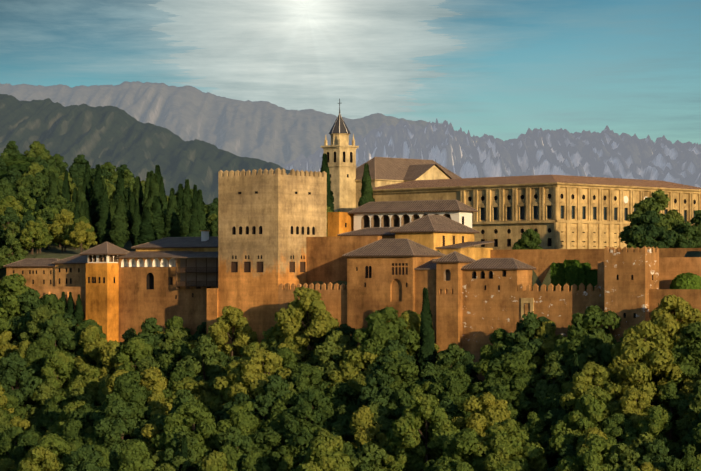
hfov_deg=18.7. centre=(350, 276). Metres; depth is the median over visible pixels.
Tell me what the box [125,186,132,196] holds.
broad tree
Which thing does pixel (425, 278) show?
mexuar west wing
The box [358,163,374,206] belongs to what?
cypress
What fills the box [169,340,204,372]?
broad tree
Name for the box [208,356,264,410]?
broad tree
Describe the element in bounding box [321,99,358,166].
church bell tower top
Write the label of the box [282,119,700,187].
mountain crags
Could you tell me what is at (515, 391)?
broad tree
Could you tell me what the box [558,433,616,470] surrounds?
broad tree
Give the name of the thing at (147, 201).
cypress
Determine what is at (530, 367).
broad tree
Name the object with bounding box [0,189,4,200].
broad tree
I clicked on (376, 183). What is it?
church nave
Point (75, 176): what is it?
broad tree
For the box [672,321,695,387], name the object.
broad tree
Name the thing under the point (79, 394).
broad tree
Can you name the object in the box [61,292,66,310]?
cypress
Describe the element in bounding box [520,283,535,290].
bastion crenels
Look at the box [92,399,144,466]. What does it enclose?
broad tree
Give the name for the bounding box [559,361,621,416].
broad tree
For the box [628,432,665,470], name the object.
broad tree
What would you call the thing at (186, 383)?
broad tree
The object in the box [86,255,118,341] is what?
peinador tower
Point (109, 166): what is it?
broad tree
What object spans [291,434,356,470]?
broad tree
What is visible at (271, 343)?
broad tree
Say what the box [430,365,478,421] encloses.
broad tree
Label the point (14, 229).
broad tree
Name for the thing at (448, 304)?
mexuar oratory tower
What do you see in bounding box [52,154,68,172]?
broad tree
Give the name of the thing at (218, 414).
broad tree
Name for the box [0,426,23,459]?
broad tree
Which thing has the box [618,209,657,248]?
broad tree
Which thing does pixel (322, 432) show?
broad tree
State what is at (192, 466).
broad tree
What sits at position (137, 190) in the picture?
cypress
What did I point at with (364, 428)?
broad tree
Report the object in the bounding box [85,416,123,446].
broad tree
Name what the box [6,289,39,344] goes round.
broad tree
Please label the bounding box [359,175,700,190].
roof
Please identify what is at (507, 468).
broad tree
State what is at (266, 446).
broad tree
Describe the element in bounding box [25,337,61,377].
broad tree
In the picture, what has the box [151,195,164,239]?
cypress
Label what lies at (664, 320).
broad tree
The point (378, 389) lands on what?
broad tree
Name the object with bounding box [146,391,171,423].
broad tree
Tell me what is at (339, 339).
broad tree
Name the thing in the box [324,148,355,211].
church bell tower
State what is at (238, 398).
broad tree
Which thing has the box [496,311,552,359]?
broad tree
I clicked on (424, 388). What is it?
broad tree
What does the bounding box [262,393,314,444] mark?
broad tree
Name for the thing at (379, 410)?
broad tree
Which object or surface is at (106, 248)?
peinador roof
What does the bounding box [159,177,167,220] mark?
cypress
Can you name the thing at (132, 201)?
cypress
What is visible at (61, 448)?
broad tree
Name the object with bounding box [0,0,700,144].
sky
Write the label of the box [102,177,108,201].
cypress
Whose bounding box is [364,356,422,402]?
broad tree
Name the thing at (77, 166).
broad tree
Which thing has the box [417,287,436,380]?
cypress
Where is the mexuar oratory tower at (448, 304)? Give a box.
[436,263,473,352]
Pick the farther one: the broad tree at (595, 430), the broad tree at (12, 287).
the broad tree at (12, 287)
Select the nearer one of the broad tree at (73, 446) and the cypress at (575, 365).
the cypress at (575, 365)
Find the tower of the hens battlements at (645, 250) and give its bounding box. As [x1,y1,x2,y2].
[604,246,658,254]
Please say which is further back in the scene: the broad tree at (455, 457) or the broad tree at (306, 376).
the broad tree at (306, 376)
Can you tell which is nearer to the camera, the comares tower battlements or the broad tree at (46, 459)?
the broad tree at (46, 459)
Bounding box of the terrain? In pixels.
[0,239,700,470]
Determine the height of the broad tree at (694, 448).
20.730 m
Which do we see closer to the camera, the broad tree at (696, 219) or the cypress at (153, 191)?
the broad tree at (696, 219)
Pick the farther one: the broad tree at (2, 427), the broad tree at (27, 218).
the broad tree at (27, 218)
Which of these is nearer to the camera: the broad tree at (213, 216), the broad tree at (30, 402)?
the broad tree at (30, 402)
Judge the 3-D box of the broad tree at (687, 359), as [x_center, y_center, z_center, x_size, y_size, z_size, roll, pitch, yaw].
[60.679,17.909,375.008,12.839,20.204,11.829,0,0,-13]
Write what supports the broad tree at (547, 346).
on the terrain
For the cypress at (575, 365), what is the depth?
377.69 m
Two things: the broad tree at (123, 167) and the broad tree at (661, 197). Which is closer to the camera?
the broad tree at (661, 197)
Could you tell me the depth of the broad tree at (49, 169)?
641.99 m
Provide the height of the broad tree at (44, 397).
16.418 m
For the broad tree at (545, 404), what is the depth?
377.65 m
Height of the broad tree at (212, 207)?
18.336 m
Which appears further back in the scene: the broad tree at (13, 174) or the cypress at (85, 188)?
the broad tree at (13, 174)
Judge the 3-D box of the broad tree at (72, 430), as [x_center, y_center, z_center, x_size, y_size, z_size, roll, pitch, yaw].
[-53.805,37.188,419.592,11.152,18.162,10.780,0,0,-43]
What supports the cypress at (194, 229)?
on the terrain
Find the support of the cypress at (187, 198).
on the terrain
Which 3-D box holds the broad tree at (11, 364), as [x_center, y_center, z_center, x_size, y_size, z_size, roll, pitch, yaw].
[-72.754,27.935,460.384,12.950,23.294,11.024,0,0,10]
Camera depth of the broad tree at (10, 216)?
538.55 m
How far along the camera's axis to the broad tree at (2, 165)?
662.91 m
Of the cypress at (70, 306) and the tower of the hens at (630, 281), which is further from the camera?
the cypress at (70, 306)
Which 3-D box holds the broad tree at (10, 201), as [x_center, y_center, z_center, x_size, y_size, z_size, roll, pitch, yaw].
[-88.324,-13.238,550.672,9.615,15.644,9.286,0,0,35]
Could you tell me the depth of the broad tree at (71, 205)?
565.06 m
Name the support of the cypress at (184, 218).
on the terrain
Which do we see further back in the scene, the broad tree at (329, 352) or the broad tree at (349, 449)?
the broad tree at (329, 352)
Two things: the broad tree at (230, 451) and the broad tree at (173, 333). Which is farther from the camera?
the broad tree at (173, 333)
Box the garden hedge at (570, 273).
[550,259,597,290]
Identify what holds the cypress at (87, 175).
on the terrain
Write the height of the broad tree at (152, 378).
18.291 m
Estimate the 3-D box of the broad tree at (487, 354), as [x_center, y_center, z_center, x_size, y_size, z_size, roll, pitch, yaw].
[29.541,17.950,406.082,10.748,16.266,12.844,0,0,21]
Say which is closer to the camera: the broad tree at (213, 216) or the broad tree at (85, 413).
the broad tree at (85, 413)
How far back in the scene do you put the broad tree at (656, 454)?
346.43 m
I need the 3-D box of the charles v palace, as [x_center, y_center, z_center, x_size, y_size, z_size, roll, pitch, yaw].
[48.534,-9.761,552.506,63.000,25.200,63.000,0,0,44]
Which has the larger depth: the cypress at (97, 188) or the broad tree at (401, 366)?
the cypress at (97, 188)
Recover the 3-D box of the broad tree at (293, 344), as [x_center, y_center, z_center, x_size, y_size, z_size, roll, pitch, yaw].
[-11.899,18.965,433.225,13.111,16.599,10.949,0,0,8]
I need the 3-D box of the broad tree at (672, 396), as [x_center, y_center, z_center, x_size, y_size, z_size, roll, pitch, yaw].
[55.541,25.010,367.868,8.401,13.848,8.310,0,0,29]
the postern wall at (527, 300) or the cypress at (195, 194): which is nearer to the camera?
the postern wall at (527, 300)
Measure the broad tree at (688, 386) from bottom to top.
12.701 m
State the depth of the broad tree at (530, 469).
363.75 m
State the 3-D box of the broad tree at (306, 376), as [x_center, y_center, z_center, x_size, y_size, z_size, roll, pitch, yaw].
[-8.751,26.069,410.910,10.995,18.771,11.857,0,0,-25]
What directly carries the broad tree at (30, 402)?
on the terrain
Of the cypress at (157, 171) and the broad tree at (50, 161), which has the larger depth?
the broad tree at (50, 161)
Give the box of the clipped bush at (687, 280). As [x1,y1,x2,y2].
[669,272,700,288]
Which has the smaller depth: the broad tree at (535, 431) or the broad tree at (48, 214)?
the broad tree at (535, 431)
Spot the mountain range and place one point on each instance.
(266, 131)
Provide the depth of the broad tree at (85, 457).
396.68 m
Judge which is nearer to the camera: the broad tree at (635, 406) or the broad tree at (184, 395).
the broad tree at (635, 406)
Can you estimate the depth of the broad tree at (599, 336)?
387.14 m
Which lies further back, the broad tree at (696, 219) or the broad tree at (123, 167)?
the broad tree at (123, 167)
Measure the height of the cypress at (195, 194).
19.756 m
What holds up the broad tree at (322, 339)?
on the terrain
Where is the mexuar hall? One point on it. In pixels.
(433, 240)
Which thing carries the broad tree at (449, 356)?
on the terrain
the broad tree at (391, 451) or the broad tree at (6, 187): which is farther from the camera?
the broad tree at (6, 187)
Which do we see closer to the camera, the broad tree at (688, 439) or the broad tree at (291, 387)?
the broad tree at (688, 439)
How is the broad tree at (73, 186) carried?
on the terrain
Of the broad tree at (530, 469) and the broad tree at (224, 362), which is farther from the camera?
the broad tree at (224, 362)
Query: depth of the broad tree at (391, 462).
373.66 m
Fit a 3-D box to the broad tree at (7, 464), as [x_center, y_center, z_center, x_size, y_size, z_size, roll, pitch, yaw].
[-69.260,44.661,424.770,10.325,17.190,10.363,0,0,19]
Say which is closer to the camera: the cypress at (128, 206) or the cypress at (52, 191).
the cypress at (52, 191)
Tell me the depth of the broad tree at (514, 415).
380.66 m
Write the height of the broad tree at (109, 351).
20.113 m
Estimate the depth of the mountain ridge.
8207.62 m
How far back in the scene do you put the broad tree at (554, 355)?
389.08 m
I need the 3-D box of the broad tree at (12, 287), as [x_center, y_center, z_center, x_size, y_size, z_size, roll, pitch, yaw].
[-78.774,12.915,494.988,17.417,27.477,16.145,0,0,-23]
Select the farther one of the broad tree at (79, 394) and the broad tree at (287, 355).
the broad tree at (79, 394)
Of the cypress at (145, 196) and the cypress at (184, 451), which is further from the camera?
the cypress at (145, 196)
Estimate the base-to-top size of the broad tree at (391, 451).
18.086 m
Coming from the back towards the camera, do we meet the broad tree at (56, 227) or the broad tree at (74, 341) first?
the broad tree at (56, 227)
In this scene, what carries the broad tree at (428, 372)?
on the terrain
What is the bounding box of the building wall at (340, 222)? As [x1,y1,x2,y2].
[328,212,353,236]
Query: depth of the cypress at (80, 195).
566.67 m
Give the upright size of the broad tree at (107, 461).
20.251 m
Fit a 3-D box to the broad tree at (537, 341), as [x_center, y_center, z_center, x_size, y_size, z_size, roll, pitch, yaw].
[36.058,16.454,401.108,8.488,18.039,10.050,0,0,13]
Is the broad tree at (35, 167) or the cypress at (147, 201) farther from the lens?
the broad tree at (35, 167)
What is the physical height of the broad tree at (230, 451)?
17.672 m
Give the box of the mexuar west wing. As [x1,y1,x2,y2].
[382,235,492,347]
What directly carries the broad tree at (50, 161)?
on the terrain
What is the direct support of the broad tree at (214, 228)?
on the terrain
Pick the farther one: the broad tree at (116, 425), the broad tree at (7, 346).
the broad tree at (7, 346)
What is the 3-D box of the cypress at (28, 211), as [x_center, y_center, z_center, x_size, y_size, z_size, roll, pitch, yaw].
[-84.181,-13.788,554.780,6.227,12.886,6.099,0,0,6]
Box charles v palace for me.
[373,187,697,249]
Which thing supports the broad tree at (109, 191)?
on the terrain
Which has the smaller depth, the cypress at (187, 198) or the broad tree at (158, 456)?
the broad tree at (158, 456)
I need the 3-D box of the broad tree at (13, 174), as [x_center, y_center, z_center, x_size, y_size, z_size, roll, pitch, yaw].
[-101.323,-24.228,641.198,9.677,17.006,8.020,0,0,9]
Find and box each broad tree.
[0,152,9,159]
[0,157,7,170]
[0,179,17,198]
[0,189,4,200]
[0,196,22,225]
[0,207,20,245]
[0,229,3,247]
[0,235,27,268]
[0,273,30,354]
[0,331,18,357]
[0,352,42,428]
[0,382,14,412]
[0,392,26,428]
[0,407,12,429]
[0,423,11,458]
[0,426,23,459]
[0,457,17,470]
[2,222,25,248]
[2,301,16,340]
[3,141,19,155]
[3,168,21,199]
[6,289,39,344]
[9,416,30,430]
[9,429,42,470]
[13,177,35,210]
[15,340,39,406]
[17,172,48,200]
[17,293,64,342]
[17,433,72,470]
[18,174,45,203]
[18,195,37,218]
[18,213,34,224]
[18,446,66,470]
[19,220,48,254]
[19,221,35,250]
[19,304,66,350]
[20,214,46,253]
[22,162,48,176]
[24,141,50,160]
[24,373,44,409]
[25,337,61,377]
[25,376,62,425]
[29,433,53,449]
[31,157,40,161]
[31,349,80,403]
[31,408,58,435]
[33,314,78,382]
[35,219,53,253]
[36,159,48,172]
[36,206,58,248]
[36,217,52,252]
[39,178,62,206]
[39,394,69,431]
[41,208,56,249]
[43,149,55,164]
[43,164,60,180]
[46,400,85,433]
[47,211,73,252]
[48,195,72,247]
[48,209,74,251]
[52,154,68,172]
[58,172,78,200]
[58,363,101,405]
[58,403,103,436]
[61,419,90,449]
[63,221,96,252]
[63,312,81,347]
[64,216,96,251]
[65,319,105,365]
[65,444,110,470]
[68,154,95,180]
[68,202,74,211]
[69,386,95,405]
[70,443,77,450]
[71,171,82,186]
[73,325,107,369]
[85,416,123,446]
[89,175,112,208]
[91,371,155,424]
[92,168,115,186]
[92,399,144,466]
[94,444,120,470]
[95,340,129,405]
[96,380,107,407]
[100,162,117,182]
[102,369,132,418]
[108,184,115,198]
[109,337,160,377]
[114,164,134,182]
[115,169,134,183]
[117,439,154,470]
[119,328,137,345]
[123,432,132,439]
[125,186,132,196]
[126,179,134,186]
[129,413,159,448]
[131,367,168,416]
[132,317,172,367]
[136,356,165,389]
[141,421,167,463]
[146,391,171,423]
[150,450,165,466]
[152,389,195,435]
[152,399,223,470]
[154,463,178,470]
[155,326,191,357]
[158,339,191,380]
[161,431,200,470]
[162,366,200,402]
[164,377,204,413]
[165,315,190,334]
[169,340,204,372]
[170,334,226,390]
[188,380,216,412]
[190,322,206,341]
[190,353,201,361]
[190,456,204,470]
[198,450,233,470]
[201,444,242,470]
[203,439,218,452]
[204,204,209,213]
[205,197,217,221]
[205,306,258,361]
[205,351,228,380]
[206,213,217,233]
[208,356,240,394]
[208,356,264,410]
[209,217,217,236]
[212,409,223,431]
[215,401,267,449]
[218,426,254,470]
[219,392,255,444]
[227,347,293,410]
[239,341,260,363]
[241,451,270,470]
[242,427,290,470]
[247,375,292,419]
[260,326,283,350]
[261,347,298,381]
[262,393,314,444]
[272,286,338,357]
[273,332,315,365]
[276,455,297,470]
[277,420,321,466]
[280,387,334,453]
[284,363,331,415]
[285,381,297,406]
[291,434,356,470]
[295,428,331,468]
[307,328,331,365]
[311,340,359,402]
[312,330,355,366]
[326,344,379,403]
[326,382,359,427]
[327,207,332,231]
[330,413,359,445]
[334,404,350,421]
[335,324,360,347]
[338,441,361,455]
[347,405,394,466]
[350,401,395,465]
[350,441,387,470]
[353,306,420,373]
[356,369,394,407]
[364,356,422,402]
[367,339,418,378]
[383,454,405,470]
[384,389,411,420]
[385,406,443,459]
[386,392,461,470]
[399,310,439,374]
[409,381,440,405]
[419,362,442,393]
[424,428,485,470]
[425,398,462,437]
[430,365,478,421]
[435,343,471,382]
[452,392,519,444]
[453,351,481,395]
[470,418,548,470]
[471,352,535,421]
[472,328,516,379]
[483,405,523,432]
[493,465,517,470]
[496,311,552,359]
[511,349,549,424]
[512,229,542,249]
[519,411,556,458]
[526,393,558,461]
[527,316,554,381]
[527,457,546,470]
[532,320,567,382]
[532,361,570,410]
[538,349,571,392]
[541,305,623,371]
[543,393,584,463]
[547,444,578,470]
[549,394,605,456]
[554,427,607,470]
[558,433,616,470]
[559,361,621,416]
[562,386,617,433]
[572,328,615,385]
[601,413,633,443]
[602,443,640,470]
[606,388,655,441]
[608,320,683,404]
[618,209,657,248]
[621,405,683,460]
[623,197,669,247]
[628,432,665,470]
[630,189,684,239]
[632,210,678,247]
[637,439,686,470]
[638,462,664,470]
[646,295,700,344]
[649,373,678,405]
[658,381,688,440]
[662,216,686,246]
[664,321,700,392]
[666,454,700,470]
[670,221,700,247]
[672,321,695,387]
[675,380,700,417]
[676,393,700,444]
[678,371,700,399]
[678,413,700,456]
[682,409,700,455]
[686,210,700,239]
[686,454,700,470]
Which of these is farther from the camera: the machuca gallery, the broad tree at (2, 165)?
the broad tree at (2, 165)
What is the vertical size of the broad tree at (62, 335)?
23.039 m
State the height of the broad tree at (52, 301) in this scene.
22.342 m
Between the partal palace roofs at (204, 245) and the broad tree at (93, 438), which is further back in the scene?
the partal palace roofs at (204, 245)
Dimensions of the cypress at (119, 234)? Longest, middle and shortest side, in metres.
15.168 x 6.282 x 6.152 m
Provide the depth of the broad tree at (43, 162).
665.01 m
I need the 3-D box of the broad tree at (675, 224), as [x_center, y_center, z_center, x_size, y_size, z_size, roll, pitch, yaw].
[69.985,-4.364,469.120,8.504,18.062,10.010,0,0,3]
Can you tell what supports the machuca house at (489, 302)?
on the terrain
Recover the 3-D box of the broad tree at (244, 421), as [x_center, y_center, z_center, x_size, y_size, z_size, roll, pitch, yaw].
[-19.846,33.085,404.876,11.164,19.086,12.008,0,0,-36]
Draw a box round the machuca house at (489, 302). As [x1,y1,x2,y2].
[462,268,531,381]
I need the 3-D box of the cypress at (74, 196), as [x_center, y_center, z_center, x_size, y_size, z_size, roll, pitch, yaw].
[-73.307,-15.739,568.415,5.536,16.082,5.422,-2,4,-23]
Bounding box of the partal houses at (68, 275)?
[6,264,85,286]
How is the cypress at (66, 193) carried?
on the terrain
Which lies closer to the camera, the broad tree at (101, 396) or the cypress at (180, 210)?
the broad tree at (101, 396)
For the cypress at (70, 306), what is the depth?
489.46 m
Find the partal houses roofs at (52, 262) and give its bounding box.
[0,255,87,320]
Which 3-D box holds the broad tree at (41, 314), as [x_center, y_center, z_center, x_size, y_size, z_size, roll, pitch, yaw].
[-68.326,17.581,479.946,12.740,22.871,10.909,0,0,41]
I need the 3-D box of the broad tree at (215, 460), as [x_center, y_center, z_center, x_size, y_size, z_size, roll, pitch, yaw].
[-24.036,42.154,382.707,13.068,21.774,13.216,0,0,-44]
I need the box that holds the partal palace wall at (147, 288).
[119,258,216,341]
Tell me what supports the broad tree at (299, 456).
on the terrain
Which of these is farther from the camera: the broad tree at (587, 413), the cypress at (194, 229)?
the cypress at (194, 229)
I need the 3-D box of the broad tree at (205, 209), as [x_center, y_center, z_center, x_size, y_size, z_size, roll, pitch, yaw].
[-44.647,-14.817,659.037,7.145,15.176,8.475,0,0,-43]
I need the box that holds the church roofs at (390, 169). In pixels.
[354,157,460,180]
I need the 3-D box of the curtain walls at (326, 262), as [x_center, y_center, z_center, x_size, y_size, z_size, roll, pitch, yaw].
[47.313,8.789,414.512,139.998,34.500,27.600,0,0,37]
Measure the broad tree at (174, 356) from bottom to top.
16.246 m
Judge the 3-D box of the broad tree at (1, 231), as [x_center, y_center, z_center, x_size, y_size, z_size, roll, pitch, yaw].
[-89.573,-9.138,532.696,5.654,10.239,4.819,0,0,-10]
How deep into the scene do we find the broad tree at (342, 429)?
392.00 m
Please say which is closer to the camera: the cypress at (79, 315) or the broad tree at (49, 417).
the broad tree at (49, 417)
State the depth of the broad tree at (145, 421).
411.97 m
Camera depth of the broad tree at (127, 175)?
694.86 m
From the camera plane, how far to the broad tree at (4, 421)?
444.64 m
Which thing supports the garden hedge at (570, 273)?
on the terrain
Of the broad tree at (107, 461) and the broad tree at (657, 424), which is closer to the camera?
the broad tree at (657, 424)
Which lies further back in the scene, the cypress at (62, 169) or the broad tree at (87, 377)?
the cypress at (62, 169)
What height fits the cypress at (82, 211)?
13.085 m
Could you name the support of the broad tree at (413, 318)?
on the terrain
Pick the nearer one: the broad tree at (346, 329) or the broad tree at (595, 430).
the broad tree at (595, 430)
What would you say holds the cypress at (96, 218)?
on the terrain
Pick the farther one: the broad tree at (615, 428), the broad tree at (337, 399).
the broad tree at (337, 399)
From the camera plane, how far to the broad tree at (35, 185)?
595.63 m
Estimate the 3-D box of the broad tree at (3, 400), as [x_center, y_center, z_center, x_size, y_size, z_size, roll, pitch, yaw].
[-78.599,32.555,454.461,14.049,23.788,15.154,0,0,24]
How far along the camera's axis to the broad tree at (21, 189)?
583.64 m
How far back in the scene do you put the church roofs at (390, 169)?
581.87 m
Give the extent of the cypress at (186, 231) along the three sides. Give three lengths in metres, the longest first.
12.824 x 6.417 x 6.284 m
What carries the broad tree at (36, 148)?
on the terrain
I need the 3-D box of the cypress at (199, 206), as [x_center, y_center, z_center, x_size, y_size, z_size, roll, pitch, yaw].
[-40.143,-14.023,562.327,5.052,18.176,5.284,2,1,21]
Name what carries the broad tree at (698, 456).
on the terrain
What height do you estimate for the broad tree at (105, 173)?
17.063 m
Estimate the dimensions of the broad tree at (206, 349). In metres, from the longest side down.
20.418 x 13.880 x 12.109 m
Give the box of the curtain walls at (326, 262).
[278,236,700,389]
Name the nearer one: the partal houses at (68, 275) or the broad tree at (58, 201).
the partal houses at (68, 275)
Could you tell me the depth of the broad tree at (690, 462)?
340.20 m
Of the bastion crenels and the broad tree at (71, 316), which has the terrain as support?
the broad tree at (71, 316)
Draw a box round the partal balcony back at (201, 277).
[180,258,217,285]
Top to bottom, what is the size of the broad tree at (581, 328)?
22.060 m
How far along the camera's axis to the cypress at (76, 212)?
549.66 m
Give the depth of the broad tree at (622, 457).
340.26 m
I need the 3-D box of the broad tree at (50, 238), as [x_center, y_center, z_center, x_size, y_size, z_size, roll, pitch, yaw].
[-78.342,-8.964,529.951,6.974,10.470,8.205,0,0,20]
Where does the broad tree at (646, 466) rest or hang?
on the terrain
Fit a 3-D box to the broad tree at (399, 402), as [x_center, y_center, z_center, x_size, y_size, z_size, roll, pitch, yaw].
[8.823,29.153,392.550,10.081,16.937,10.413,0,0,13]
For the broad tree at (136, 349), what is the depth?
453.57 m
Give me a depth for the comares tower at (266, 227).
452.83 m
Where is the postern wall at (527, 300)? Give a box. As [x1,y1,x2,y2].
[521,298,533,319]
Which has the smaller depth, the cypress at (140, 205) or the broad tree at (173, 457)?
the broad tree at (173, 457)
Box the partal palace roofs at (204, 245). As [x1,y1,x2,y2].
[115,230,217,257]
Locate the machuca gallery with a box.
[354,211,471,229]
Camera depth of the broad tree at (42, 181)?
604.92 m
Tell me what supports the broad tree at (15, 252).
on the terrain
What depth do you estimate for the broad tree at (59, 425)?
433.54 m
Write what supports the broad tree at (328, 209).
on the terrain
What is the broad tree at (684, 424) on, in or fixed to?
on the terrain
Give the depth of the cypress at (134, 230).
560.95 m
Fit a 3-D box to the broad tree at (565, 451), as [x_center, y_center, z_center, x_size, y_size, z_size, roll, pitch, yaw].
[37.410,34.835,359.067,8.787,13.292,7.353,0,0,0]
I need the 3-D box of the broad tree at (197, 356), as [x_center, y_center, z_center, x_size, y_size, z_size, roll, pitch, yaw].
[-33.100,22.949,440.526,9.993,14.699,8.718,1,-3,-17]
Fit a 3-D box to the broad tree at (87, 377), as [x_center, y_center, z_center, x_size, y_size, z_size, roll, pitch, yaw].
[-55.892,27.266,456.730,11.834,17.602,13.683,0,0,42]
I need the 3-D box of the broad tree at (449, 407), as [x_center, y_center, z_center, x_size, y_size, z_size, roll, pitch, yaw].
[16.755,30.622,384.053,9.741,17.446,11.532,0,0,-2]
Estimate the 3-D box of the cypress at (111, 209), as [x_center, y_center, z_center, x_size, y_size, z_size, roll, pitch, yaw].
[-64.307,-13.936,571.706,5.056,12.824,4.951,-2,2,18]
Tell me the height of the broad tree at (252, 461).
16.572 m
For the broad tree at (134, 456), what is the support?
on the terrain
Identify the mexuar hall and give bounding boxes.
[395,232,473,249]
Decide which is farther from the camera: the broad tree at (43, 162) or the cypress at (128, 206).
the broad tree at (43, 162)
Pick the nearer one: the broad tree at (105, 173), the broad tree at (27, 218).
the broad tree at (27, 218)
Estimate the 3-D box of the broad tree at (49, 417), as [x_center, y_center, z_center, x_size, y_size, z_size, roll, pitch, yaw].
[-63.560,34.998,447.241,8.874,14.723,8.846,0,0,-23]
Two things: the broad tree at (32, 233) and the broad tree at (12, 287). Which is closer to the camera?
the broad tree at (12, 287)
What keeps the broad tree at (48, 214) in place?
on the terrain
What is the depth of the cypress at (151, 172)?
580.27 m
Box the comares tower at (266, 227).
[218,179,326,356]
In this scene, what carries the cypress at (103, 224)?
on the terrain
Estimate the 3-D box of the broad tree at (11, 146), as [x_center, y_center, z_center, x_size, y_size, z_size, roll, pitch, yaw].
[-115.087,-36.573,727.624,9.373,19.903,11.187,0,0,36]
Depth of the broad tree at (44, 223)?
531.99 m
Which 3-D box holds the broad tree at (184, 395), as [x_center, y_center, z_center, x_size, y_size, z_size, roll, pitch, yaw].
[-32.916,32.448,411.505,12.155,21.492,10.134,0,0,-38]
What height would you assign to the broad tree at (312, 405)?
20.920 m
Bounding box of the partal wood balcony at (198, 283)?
[176,258,217,288]
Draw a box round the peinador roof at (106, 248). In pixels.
[79,241,128,254]
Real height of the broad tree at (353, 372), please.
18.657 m
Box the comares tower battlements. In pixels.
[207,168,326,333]
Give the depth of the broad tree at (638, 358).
370.09 m
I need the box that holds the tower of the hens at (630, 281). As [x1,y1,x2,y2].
[604,255,658,392]
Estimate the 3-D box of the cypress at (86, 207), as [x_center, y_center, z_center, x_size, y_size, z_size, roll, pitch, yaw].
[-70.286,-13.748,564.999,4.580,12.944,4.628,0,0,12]
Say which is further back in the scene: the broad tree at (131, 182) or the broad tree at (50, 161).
the broad tree at (50, 161)
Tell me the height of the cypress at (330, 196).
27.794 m
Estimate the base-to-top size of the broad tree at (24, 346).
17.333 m
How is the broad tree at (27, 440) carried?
on the terrain
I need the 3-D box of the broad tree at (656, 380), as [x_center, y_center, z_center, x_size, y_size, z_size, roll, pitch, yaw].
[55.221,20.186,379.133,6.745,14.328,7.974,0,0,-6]
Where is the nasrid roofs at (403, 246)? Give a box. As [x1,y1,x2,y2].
[337,199,535,269]
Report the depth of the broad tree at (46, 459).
401.53 m
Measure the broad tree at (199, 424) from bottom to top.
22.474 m
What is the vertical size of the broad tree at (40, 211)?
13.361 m
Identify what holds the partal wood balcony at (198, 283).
attached to the partal palace wall at (147, 288)
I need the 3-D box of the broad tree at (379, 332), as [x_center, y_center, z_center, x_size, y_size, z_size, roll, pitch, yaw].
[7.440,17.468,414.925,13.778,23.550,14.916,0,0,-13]
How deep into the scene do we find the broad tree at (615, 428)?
359.94 m
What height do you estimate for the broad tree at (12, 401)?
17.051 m
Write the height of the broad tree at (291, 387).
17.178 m
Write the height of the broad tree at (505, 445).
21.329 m
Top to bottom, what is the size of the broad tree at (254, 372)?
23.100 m
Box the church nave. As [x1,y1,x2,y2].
[355,180,412,207]
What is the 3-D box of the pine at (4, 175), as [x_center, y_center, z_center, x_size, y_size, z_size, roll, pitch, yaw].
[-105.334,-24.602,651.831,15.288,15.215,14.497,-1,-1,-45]
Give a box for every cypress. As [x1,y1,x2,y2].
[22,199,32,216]
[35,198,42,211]
[45,172,57,205]
[59,166,64,175]
[61,170,70,205]
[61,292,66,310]
[65,292,74,315]
[71,188,76,202]
[73,202,80,248]
[74,294,84,324]
[75,185,92,225]
[79,201,85,216]
[82,178,89,209]
[84,161,91,199]
[84,200,92,226]
[89,164,103,244]
[93,195,101,244]
[95,189,111,243]
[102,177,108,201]
[108,196,130,247]
[109,201,114,244]
[112,169,129,229]
[125,189,131,229]
[128,192,135,225]
[129,203,140,249]
[133,176,143,202]
[136,206,156,244]
[138,198,142,215]
[141,178,148,222]
[145,198,154,235]
[147,173,163,215]
[148,170,153,190]
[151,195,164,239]
[155,165,161,183]
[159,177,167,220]
[163,188,180,237]
[176,184,183,208]
[178,206,182,223]
[179,204,189,236]
[179,435,189,470]
[180,208,191,236]
[182,179,191,209]
[186,207,200,236]
[191,184,197,208]
[195,189,206,229]
[320,153,334,211]
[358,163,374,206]
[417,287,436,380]
[570,353,578,392]
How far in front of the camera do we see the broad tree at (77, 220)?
525.04 m
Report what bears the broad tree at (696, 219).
on the terrain
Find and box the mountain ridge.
[0,94,289,204]
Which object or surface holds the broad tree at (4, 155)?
on the terrain
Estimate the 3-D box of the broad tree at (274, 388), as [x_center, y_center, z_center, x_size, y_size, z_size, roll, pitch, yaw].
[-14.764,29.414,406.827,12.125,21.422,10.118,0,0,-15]
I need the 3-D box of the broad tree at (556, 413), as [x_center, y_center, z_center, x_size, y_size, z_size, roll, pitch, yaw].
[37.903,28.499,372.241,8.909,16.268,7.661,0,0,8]
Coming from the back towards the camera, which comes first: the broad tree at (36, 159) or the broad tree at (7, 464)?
the broad tree at (36, 159)
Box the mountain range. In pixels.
[0,81,471,166]
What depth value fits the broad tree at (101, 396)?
450.07 m
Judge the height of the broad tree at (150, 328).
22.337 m
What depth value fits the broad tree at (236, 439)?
394.26 m
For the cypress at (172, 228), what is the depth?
563.76 m
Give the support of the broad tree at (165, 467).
on the terrain
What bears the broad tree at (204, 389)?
on the terrain
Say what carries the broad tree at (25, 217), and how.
on the terrain
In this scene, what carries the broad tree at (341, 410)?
on the terrain
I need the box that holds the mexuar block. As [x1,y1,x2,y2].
[347,256,439,346]
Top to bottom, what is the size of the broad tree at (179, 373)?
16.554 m
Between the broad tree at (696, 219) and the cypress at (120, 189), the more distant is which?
the cypress at (120, 189)
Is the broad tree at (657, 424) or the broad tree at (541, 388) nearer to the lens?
the broad tree at (657, 424)

